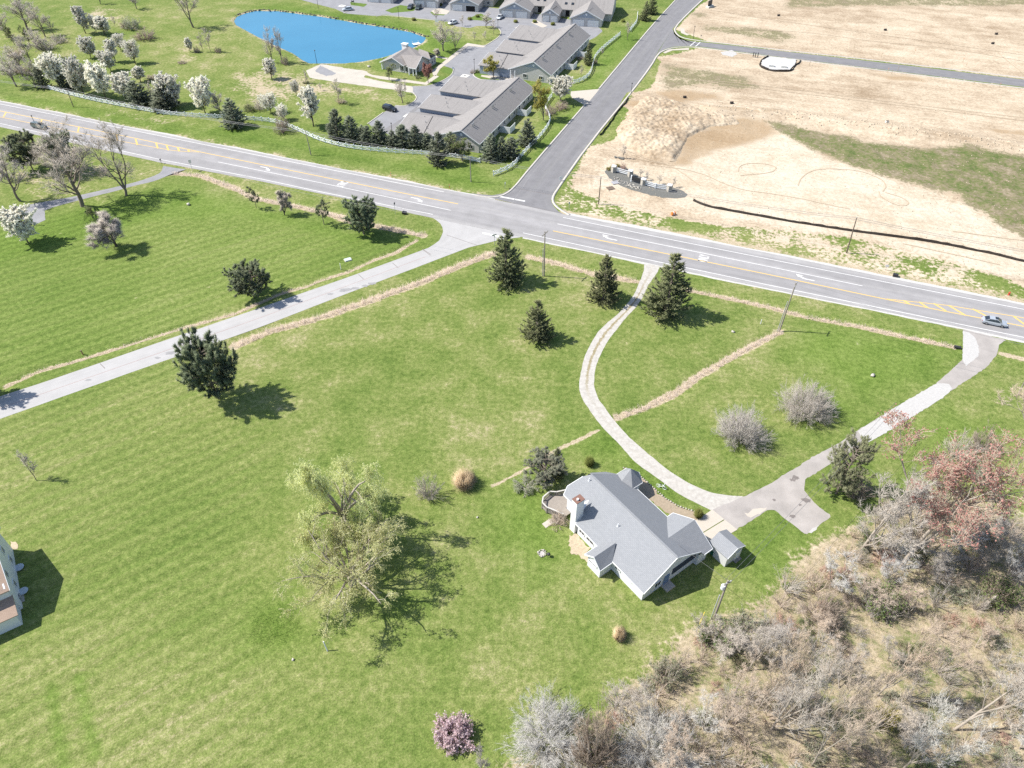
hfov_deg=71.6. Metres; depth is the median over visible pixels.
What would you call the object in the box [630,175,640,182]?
entrance sign
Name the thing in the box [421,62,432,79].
red leaved tree
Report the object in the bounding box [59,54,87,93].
blossoming pear tree
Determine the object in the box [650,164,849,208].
tyre track
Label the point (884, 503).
upright brush
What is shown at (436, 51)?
crab apple tree
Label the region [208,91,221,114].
bare tree
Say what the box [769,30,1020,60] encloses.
tyre track
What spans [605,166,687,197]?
mulch bed
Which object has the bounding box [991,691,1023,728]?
upright brush
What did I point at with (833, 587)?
grey shrub
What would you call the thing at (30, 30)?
bare tree
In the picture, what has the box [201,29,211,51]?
young tree
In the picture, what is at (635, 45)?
street kerb
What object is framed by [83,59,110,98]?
blossoming pear tree
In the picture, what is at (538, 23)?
estate path
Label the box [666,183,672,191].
stone pillar
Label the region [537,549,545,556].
fire pit
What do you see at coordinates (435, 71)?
estate path
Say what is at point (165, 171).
neighbour drive
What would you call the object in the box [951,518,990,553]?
bare tree
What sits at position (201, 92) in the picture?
blossoming pear tree
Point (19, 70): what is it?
brown shrub
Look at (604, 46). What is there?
crossbuck fence
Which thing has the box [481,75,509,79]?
estate path
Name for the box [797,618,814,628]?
green shrub
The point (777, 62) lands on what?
washout pad
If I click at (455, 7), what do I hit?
garage door
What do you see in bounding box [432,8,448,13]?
estate path
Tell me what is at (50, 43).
grey shrub
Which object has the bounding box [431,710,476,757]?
pink blossom bush
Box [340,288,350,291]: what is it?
road patch
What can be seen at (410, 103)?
estate kerb
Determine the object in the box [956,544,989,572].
upright brush
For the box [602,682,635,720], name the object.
upright brush
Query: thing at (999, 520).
bare tree
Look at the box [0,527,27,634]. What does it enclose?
neighbour house
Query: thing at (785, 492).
asphalt drive
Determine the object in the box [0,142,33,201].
bare tree
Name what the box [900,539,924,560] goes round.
green shrub
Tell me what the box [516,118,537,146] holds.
fir tree
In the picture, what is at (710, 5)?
monument sign
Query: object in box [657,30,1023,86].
branch street
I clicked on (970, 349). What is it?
gravel patch
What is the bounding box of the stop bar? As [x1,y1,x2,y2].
[500,196,524,201]
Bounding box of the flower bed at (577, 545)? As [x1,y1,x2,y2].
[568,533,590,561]
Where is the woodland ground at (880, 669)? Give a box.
[497,493,1023,767]
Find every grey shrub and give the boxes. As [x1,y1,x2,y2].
[5,41,25,58]
[40,37,62,50]
[48,33,67,43]
[251,100,264,109]
[336,98,346,102]
[413,472,445,500]
[548,509,569,530]
[624,684,643,702]
[824,577,843,592]
[849,622,870,638]
[916,559,932,574]
[939,427,987,463]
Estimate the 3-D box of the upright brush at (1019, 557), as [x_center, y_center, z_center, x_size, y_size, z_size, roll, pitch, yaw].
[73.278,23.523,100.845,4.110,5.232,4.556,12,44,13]
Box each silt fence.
[600,97,627,134]
[693,199,1023,261]
[759,55,800,71]
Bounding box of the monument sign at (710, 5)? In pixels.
[705,0,713,7]
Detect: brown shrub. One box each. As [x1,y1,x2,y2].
[11,63,26,74]
[129,25,156,40]
[145,74,155,80]
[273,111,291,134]
[279,53,288,64]
[544,105,556,114]
[552,100,570,110]
[567,687,628,767]
[591,724,616,748]
[652,669,666,686]
[762,617,787,641]
[797,585,849,631]
[832,638,853,660]
[839,590,860,608]
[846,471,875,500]
[854,746,877,767]
[968,420,1004,455]
[995,697,1008,709]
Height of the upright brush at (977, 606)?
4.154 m
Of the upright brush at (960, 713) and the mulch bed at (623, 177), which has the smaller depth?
the upright brush at (960, 713)
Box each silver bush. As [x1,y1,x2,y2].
[493,679,599,767]
[593,686,718,767]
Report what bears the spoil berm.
on the bare earth ground at (916, 22)
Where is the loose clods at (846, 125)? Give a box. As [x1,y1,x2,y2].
[581,1,1023,280]
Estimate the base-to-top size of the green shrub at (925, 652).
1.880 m
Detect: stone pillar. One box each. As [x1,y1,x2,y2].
[611,165,616,172]
[627,169,632,177]
[640,177,646,185]
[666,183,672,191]
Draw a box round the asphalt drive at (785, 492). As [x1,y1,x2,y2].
[713,329,1005,533]
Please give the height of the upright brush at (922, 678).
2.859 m
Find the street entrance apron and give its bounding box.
[571,89,598,104]
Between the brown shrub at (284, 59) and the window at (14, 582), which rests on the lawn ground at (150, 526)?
the brown shrub at (284, 59)
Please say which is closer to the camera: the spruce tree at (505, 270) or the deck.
the deck
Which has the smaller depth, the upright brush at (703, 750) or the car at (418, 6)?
the upright brush at (703, 750)
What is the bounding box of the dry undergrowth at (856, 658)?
[503,494,1023,767]
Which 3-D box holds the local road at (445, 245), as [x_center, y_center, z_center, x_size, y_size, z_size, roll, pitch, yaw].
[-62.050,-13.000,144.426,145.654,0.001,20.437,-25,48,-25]
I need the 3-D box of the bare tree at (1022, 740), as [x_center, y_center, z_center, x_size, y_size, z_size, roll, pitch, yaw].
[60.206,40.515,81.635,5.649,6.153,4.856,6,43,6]
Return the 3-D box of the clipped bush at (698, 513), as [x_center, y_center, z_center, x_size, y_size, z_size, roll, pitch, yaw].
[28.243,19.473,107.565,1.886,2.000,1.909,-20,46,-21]
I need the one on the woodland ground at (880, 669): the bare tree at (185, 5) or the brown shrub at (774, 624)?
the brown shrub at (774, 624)
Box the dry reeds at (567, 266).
[527,253,638,282]
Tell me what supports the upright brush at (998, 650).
on the woodland ground at (880, 669)
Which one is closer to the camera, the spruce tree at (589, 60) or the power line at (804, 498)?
the power line at (804, 498)
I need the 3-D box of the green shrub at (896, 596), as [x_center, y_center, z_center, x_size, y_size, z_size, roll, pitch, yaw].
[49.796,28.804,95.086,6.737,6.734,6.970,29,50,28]
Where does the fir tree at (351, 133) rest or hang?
on the lawn ground at (150, 526)
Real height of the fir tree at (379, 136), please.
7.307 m
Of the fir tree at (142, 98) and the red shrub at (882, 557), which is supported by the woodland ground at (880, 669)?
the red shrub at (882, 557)
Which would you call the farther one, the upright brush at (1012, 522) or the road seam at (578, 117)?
the road seam at (578, 117)
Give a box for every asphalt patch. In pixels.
[315,65,335,75]
[385,104,420,130]
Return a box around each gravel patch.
[721,50,736,56]
[745,508,765,517]
[858,383,951,441]
[962,331,979,365]
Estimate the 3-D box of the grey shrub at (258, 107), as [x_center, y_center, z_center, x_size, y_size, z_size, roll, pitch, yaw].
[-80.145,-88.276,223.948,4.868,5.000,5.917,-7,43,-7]
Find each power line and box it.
[223,170,1021,344]
[726,402,899,578]
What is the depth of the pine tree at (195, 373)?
120.27 m
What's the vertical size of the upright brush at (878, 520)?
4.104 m
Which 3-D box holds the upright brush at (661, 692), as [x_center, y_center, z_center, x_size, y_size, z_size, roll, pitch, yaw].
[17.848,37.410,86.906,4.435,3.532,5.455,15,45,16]
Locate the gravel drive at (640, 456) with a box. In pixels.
[579,264,742,509]
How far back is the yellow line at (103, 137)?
209.63 m
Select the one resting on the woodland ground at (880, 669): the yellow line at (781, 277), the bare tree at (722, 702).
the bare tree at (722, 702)
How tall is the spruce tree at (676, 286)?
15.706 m
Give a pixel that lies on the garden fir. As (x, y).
(553, 460)
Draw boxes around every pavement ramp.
[663,48,688,52]
[680,28,689,34]
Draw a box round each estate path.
[361,71,438,84]
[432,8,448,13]
[432,43,484,75]
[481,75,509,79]
[531,21,546,26]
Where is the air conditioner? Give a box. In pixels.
[18,593,24,601]
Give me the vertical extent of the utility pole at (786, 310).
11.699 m
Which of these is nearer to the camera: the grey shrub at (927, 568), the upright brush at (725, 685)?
the upright brush at (725, 685)
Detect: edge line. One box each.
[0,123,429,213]
[2,104,442,191]
[525,233,1023,337]
[563,217,1023,309]
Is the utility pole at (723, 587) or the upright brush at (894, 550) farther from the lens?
the upright brush at (894, 550)
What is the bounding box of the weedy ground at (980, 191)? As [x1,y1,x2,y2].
[664,0,1023,235]
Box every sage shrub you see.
[120,14,140,29]
[512,473,539,497]
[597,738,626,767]
[634,671,656,696]
[648,653,689,692]
[728,599,770,649]
[786,661,812,680]
[798,736,831,767]
[810,692,825,707]
[831,611,850,632]
[856,538,869,552]
[880,687,904,710]
[891,651,919,676]
[917,705,937,723]
[926,689,952,711]
[933,723,961,749]
[944,578,972,606]
[965,457,993,482]
[965,587,981,600]
[979,622,1012,650]
[986,516,1007,534]
[988,740,1023,767]
[1007,659,1021,675]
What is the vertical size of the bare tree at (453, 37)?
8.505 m
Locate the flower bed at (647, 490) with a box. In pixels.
[624,467,698,519]
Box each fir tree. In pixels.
[31,66,52,88]
[54,70,73,90]
[125,80,150,105]
[148,85,180,112]
[218,97,248,129]
[325,107,347,140]
[339,114,359,143]
[354,125,366,144]
[359,125,374,144]
[369,119,388,145]
[384,129,397,147]
[391,124,411,147]
[406,124,422,149]
[420,132,432,150]
[425,131,449,167]
[443,131,459,154]
[479,133,500,162]
[495,136,509,161]
[499,136,520,159]
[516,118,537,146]
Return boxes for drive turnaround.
[22,206,54,222]
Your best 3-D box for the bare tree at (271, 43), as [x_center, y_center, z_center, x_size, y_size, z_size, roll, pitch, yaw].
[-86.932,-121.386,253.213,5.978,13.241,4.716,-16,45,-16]
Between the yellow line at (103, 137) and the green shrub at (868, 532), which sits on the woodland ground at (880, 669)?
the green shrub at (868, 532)
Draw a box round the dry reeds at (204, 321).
[3,238,416,385]
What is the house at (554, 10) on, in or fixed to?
on the estate lane
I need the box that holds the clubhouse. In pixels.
[379,42,436,75]
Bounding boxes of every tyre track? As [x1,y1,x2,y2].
[625,149,698,184]
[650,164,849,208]
[669,75,1023,120]
[707,80,1022,117]
[714,10,1021,54]
[738,163,775,175]
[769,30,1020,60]
[798,168,885,190]
[878,191,908,205]
[903,243,999,264]
[954,231,1023,240]
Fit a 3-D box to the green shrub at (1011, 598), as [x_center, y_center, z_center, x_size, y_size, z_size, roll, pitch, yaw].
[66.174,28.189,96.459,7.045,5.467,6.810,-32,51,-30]
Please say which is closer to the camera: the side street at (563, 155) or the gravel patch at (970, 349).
the gravel patch at (970, 349)
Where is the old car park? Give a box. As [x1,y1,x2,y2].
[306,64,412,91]
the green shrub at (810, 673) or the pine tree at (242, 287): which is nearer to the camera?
the green shrub at (810, 673)
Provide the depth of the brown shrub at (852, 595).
96.97 m
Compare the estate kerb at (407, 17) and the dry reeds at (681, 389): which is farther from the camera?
the estate kerb at (407, 17)
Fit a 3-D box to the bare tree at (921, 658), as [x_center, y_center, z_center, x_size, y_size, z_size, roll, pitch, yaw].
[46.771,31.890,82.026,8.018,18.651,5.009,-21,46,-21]
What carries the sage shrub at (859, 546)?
on the woodland ground at (880, 669)
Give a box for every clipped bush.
[583,456,595,466]
[693,507,703,518]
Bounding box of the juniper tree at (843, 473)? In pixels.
[818,427,880,494]
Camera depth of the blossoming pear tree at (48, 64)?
232.22 m
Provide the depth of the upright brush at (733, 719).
84.69 m
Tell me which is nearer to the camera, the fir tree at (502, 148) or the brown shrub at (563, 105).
the fir tree at (502, 148)
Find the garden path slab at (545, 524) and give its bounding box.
[542,519,553,527]
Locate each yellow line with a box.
[2,111,457,203]
[2,117,190,151]
[555,231,1023,326]
[890,299,1022,317]
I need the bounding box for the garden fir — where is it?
[523,445,567,489]
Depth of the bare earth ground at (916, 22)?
212.81 m
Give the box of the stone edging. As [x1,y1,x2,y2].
[623,467,703,513]
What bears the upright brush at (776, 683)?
on the woodland ground at (880, 669)
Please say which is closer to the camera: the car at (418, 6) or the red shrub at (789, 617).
the red shrub at (789, 617)
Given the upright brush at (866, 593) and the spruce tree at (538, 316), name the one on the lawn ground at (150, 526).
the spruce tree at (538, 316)
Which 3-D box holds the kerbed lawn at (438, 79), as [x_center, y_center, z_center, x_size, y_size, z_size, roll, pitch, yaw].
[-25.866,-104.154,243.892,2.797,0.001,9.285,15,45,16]
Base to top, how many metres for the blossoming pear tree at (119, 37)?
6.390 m
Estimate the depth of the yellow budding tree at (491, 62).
243.38 m
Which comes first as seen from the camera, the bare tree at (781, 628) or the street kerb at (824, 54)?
the bare tree at (781, 628)
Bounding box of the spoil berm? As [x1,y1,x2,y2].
[700,105,1021,145]
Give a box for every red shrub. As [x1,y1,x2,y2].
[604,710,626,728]
[708,680,722,695]
[769,608,799,636]
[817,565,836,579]
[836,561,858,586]
[870,545,896,572]
[942,612,963,626]
[967,615,989,634]
[991,729,1014,750]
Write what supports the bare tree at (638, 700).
on the woodland ground at (880, 669)
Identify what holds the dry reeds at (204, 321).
on the lawn ground at (150, 526)
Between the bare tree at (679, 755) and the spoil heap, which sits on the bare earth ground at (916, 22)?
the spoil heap
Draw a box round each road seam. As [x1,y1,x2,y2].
[1,257,423,407]
[512,19,663,202]
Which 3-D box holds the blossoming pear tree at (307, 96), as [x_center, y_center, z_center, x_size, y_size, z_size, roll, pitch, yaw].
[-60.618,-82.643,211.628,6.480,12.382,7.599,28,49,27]
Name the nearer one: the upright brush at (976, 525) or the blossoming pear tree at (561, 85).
the upright brush at (976, 525)
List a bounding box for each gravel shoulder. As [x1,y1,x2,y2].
[1,101,493,198]
[523,237,1023,342]
[569,213,1023,304]
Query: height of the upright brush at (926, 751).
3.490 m
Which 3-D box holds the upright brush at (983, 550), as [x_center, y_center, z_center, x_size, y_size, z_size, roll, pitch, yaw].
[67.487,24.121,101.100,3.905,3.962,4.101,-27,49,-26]
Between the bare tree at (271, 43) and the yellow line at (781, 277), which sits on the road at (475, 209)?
the yellow line at (781, 277)
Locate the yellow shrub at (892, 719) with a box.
[870,704,900,732]
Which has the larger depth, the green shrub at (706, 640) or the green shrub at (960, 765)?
the green shrub at (706, 640)
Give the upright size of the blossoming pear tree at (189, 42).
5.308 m
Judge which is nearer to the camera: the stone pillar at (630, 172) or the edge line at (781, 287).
the edge line at (781, 287)
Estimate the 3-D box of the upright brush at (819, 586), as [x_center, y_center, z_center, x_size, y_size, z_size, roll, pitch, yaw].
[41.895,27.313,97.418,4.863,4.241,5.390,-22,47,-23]
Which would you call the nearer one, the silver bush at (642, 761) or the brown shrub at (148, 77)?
the silver bush at (642, 761)
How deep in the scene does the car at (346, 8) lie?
304.85 m
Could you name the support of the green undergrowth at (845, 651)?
on the woodland ground at (880, 669)
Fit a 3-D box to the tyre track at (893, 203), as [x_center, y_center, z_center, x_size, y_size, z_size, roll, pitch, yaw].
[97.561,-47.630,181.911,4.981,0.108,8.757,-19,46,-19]
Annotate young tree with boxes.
[12,449,38,480]
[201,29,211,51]
[329,77,341,101]
[475,745,490,767]
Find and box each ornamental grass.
[451,467,478,491]
[611,622,628,642]
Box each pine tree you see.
[0,129,40,169]
[172,326,240,399]
[221,258,271,297]
[245,186,259,207]
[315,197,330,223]
[340,194,379,234]
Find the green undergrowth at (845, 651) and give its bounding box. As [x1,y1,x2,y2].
[514,495,1023,767]
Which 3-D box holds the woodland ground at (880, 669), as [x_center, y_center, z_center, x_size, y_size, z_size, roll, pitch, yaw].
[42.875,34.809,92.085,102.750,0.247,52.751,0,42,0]
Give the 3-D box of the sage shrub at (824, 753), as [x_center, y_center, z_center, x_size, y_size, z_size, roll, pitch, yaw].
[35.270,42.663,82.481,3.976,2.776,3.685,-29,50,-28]
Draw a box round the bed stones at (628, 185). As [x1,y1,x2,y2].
[614,177,640,189]
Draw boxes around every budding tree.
[1,24,14,44]
[17,25,31,47]
[83,205,95,219]
[385,63,395,76]
[442,134,473,160]
[482,55,499,77]
[532,78,550,119]
[876,406,1023,568]
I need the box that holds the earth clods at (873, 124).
[697,105,1023,150]
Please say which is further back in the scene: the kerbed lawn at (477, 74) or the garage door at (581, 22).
the garage door at (581, 22)
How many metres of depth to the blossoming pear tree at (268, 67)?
241.83 m
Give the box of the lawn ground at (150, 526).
[0,0,1023,767]
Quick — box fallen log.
[980,595,996,606]
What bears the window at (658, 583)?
in the ranch house at (631, 535)
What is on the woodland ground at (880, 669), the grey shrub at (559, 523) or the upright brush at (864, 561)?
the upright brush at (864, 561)
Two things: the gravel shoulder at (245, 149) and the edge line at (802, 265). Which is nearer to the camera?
the edge line at (802, 265)
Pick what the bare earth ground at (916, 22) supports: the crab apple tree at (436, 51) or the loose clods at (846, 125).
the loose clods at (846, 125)
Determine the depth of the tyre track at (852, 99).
231.32 m
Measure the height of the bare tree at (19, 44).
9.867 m
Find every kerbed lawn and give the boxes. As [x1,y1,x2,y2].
[350,2,366,6]
[385,5,414,12]
[429,76,445,84]
[441,68,452,73]
[471,14,491,20]
[474,72,498,79]
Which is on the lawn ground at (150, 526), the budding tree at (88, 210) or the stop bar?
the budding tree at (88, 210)
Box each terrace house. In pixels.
[398,76,533,152]
[478,23,590,82]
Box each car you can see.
[30,121,47,129]
[342,6,353,10]
[382,103,396,111]
[407,3,413,8]
[415,4,421,9]
[448,19,457,24]
[981,315,1007,327]
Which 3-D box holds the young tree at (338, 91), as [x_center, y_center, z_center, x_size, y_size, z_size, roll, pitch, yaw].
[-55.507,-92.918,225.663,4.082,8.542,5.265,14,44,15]
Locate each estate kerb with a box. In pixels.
[376,15,445,21]
[395,92,416,105]
[413,69,453,86]
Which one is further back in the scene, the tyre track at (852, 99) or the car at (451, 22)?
the car at (451, 22)
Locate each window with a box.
[12,578,17,588]
[654,579,661,588]
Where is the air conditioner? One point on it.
(21, 597)
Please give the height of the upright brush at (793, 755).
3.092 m
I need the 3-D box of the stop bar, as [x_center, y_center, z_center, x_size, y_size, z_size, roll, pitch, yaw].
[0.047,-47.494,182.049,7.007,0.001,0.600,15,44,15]
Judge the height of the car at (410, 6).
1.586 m
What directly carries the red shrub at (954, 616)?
on the woodland ground at (880, 669)
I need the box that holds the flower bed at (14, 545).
[10,541,17,549]
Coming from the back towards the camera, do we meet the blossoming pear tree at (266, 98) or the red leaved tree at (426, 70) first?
the red leaved tree at (426, 70)
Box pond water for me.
[234,11,425,63]
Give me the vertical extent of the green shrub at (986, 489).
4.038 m
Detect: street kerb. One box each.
[475,103,586,197]
[552,47,1023,214]
[599,0,675,87]
[674,0,1023,77]
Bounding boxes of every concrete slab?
[696,510,723,531]
[704,520,736,540]
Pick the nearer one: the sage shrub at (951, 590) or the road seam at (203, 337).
the sage shrub at (951, 590)
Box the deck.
[541,489,569,523]
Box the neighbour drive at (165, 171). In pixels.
[8,166,185,212]
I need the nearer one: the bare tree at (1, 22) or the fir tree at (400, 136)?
the fir tree at (400, 136)
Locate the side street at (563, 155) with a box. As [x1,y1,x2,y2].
[472,0,700,213]
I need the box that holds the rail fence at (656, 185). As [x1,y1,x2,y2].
[645,181,666,188]
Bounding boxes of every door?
[415,1,423,6]
[427,1,435,7]
[452,4,462,10]
[465,5,475,11]
[502,11,512,16]
[516,12,526,17]
[543,15,548,21]
[550,16,556,21]
[573,19,583,25]
[587,20,598,26]
[663,573,669,584]
[734,549,741,559]
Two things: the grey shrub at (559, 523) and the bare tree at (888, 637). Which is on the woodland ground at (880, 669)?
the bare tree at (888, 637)
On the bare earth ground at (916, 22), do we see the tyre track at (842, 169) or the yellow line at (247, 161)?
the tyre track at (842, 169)
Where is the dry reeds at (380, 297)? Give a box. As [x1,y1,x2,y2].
[232,250,494,348]
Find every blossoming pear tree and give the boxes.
[0,203,39,242]
[33,51,64,88]
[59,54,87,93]
[70,5,89,33]
[75,35,95,56]
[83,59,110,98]
[86,14,96,32]
[91,15,110,34]
[93,49,115,70]
[103,38,117,61]
[103,71,131,100]
[112,33,124,49]
[119,37,139,63]
[129,65,145,81]
[151,71,180,102]
[182,74,211,113]
[184,37,192,51]
[256,90,278,111]
[262,57,276,78]
[274,102,287,118]
[288,79,299,94]
[296,85,319,126]
[547,74,573,100]
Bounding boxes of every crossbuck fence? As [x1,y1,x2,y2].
[41,85,479,161]
[493,92,552,175]
[573,31,620,83]
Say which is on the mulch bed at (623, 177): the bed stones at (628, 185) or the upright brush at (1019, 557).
the bed stones at (628, 185)
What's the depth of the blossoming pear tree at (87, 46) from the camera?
257.59 m
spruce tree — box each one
[483,227,527,293]
[518,299,557,348]
[549,448,565,481]
[583,41,593,64]
[584,254,623,306]
[638,0,651,21]
[639,252,693,320]
[648,0,657,14]
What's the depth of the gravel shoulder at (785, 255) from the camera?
161.07 m
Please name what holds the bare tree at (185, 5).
on the lawn ground at (150, 526)
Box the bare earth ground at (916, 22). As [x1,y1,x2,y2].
[567,0,1023,287]
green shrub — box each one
[243,101,254,113]
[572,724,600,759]
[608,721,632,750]
[692,614,739,658]
[694,709,713,728]
[729,654,749,671]
[795,623,817,646]
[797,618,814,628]
[807,670,825,688]
[813,650,834,673]
[830,597,843,611]
[849,574,916,625]
[859,526,880,546]
[894,638,918,660]
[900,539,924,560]
[908,755,931,767]
[916,641,930,655]
[917,551,930,561]
[928,583,947,601]
[940,644,953,664]
[940,752,966,767]
[951,547,965,561]
[967,567,1023,616]
[977,530,993,543]
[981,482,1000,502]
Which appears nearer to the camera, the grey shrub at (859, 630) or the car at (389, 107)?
the grey shrub at (859, 630)
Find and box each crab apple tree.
[82,209,126,250]
[274,190,292,214]
[433,49,439,56]
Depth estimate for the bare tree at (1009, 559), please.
97.49 m
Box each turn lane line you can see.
[220,162,447,209]
[560,224,861,285]
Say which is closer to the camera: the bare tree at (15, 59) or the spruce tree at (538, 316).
the spruce tree at (538, 316)
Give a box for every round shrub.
[711,398,776,454]
[773,374,842,428]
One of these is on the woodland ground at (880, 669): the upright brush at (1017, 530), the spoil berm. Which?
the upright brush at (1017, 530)
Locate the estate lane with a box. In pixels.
[304,0,601,134]
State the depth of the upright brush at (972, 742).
82.76 m
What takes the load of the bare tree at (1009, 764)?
on the woodland ground at (880, 669)
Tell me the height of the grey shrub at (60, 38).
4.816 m
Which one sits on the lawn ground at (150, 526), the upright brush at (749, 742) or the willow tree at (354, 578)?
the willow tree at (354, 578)
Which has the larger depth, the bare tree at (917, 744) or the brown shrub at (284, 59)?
the brown shrub at (284, 59)
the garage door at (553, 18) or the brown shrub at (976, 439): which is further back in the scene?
the garage door at (553, 18)
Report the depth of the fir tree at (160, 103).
222.59 m
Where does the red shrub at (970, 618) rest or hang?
on the woodland ground at (880, 669)
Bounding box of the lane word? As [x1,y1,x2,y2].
[698,254,708,261]
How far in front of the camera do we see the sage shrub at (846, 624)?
94.23 m
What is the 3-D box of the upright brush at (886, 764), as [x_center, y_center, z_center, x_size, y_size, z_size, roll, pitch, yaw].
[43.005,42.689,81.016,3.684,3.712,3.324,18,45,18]
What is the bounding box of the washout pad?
[761,57,796,69]
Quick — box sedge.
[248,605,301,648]
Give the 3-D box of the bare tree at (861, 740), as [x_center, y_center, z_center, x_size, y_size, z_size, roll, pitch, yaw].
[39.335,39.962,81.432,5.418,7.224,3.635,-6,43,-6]
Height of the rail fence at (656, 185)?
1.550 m
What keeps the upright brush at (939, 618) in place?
on the woodland ground at (880, 669)
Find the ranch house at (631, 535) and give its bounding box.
[563,468,712,599]
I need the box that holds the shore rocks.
[235,9,428,36]
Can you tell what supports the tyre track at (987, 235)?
on the bare earth ground at (916, 22)
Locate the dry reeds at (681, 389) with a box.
[613,329,782,420]
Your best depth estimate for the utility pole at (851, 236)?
160.28 m
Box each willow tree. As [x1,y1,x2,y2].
[273,502,411,642]
[284,454,393,553]
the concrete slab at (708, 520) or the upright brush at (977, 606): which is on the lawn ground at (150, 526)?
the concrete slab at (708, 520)
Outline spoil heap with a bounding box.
[616,95,738,161]
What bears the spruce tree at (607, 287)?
on the lawn ground at (150, 526)
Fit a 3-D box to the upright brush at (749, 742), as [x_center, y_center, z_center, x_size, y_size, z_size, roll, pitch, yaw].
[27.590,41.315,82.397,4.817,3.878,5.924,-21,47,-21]
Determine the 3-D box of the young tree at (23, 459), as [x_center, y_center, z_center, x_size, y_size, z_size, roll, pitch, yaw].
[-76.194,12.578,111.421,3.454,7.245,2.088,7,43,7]
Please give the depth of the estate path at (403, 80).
244.77 m
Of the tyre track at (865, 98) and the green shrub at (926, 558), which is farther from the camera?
the tyre track at (865, 98)
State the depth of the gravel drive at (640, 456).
123.86 m
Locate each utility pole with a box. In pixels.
[542,230,547,275]
[711,580,731,619]
[777,283,796,331]
[846,218,856,252]
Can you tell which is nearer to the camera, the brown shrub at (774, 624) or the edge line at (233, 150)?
the brown shrub at (774, 624)
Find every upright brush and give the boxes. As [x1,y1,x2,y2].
[585,749,617,767]
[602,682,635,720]
[645,666,679,708]
[658,696,675,716]
[660,641,708,672]
[676,695,698,722]
[685,726,726,764]
[695,644,714,664]
[710,729,745,767]
[713,695,746,734]
[714,658,733,680]
[716,681,744,709]
[727,733,765,767]
[731,720,772,763]
[735,672,766,708]
[753,688,797,734]
[763,671,793,694]
[767,635,800,671]
[771,591,797,610]
[774,564,811,595]
[780,697,801,721]
[784,738,805,767]
[801,568,834,598]
[802,563,819,583]
[805,628,829,652]
[822,614,846,637]
[826,722,860,754]
[828,755,852,767]
[834,655,851,682]
[835,538,861,563]
[836,687,862,713]
[850,542,876,564]
[851,526,863,541]
[855,576,885,606]
[862,597,891,623]
[871,502,888,523]
[873,491,905,511]
[874,536,893,554]
[874,746,904,767]
[877,597,908,623]
[882,530,914,555]
[882,561,905,587]
[898,678,936,710]
[899,711,925,737]
[908,522,936,547]
[908,670,934,686]
[912,503,940,527]
[915,711,932,730]
[916,734,943,758]
[923,611,966,641]
[927,583,958,609]
[932,651,957,683]
[939,532,971,568]
[941,566,976,587]
[941,668,963,689]
[944,681,966,709]
[950,690,978,723]
[950,723,997,758]
[956,509,991,540]
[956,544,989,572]
[957,622,976,641]
[966,529,991,546]
[967,590,999,614]
[972,540,999,564]
[977,722,1001,742]
[984,645,1012,670]
[991,611,1014,630]
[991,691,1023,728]
[998,511,1023,528]
[1001,517,1023,542]
[1002,557,1023,582]
[1012,609,1023,634]
[1014,536,1023,562]
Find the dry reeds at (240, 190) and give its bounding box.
[170,170,425,235]
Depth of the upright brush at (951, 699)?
87.06 m
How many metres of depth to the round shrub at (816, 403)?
122.67 m
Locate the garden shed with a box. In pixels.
[709,529,745,566]
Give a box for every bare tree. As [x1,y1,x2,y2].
[0,0,39,29]
[0,12,8,37]
[0,46,26,75]
[0,53,19,86]
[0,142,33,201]
[9,34,32,60]
[13,57,35,87]
[19,4,46,36]
[24,27,44,45]
[24,131,68,175]
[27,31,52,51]
[29,113,95,206]
[38,15,53,34]
[41,129,75,168]
[72,118,134,195]
[145,81,155,93]
[174,0,198,27]
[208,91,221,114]
[261,26,273,59]
[272,27,283,60]
[393,80,406,102]
[430,21,451,50]
[448,26,463,48]
[481,12,492,27]
[605,679,652,726]
[626,22,631,39]
[651,736,686,767]
[660,695,709,765]
[689,687,725,733]
[691,612,725,648]
[711,685,777,737]
[713,621,773,666]
[730,647,769,700]
[748,607,794,671]
[757,618,818,708]
[758,619,805,643]
[760,676,818,707]
[760,759,802,767]
[770,629,843,738]
[790,675,825,718]
[793,605,842,647]
[810,640,915,766]
[824,547,863,592]
[824,641,871,687]
[839,707,877,748]
[845,572,897,608]
[851,452,948,560]
[877,617,949,695]
[880,544,921,583]
[880,634,907,660]
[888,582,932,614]
[895,697,931,759]
[903,688,1001,767]
[927,487,955,517]
[927,548,957,585]
[933,624,986,675]
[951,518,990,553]
[952,637,1023,739]
[965,492,1021,522]
[973,611,1000,649]
[975,516,1022,548]
[980,526,1023,562]
[994,755,1023,767]
[996,384,1023,417]
[997,670,1023,708]
[1005,543,1023,577]
[1014,713,1023,748]
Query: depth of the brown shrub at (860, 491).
110.54 m
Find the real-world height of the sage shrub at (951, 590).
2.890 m
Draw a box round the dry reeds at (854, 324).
[689,289,951,347]
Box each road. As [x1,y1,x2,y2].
[0,101,1023,340]
[0,218,519,418]

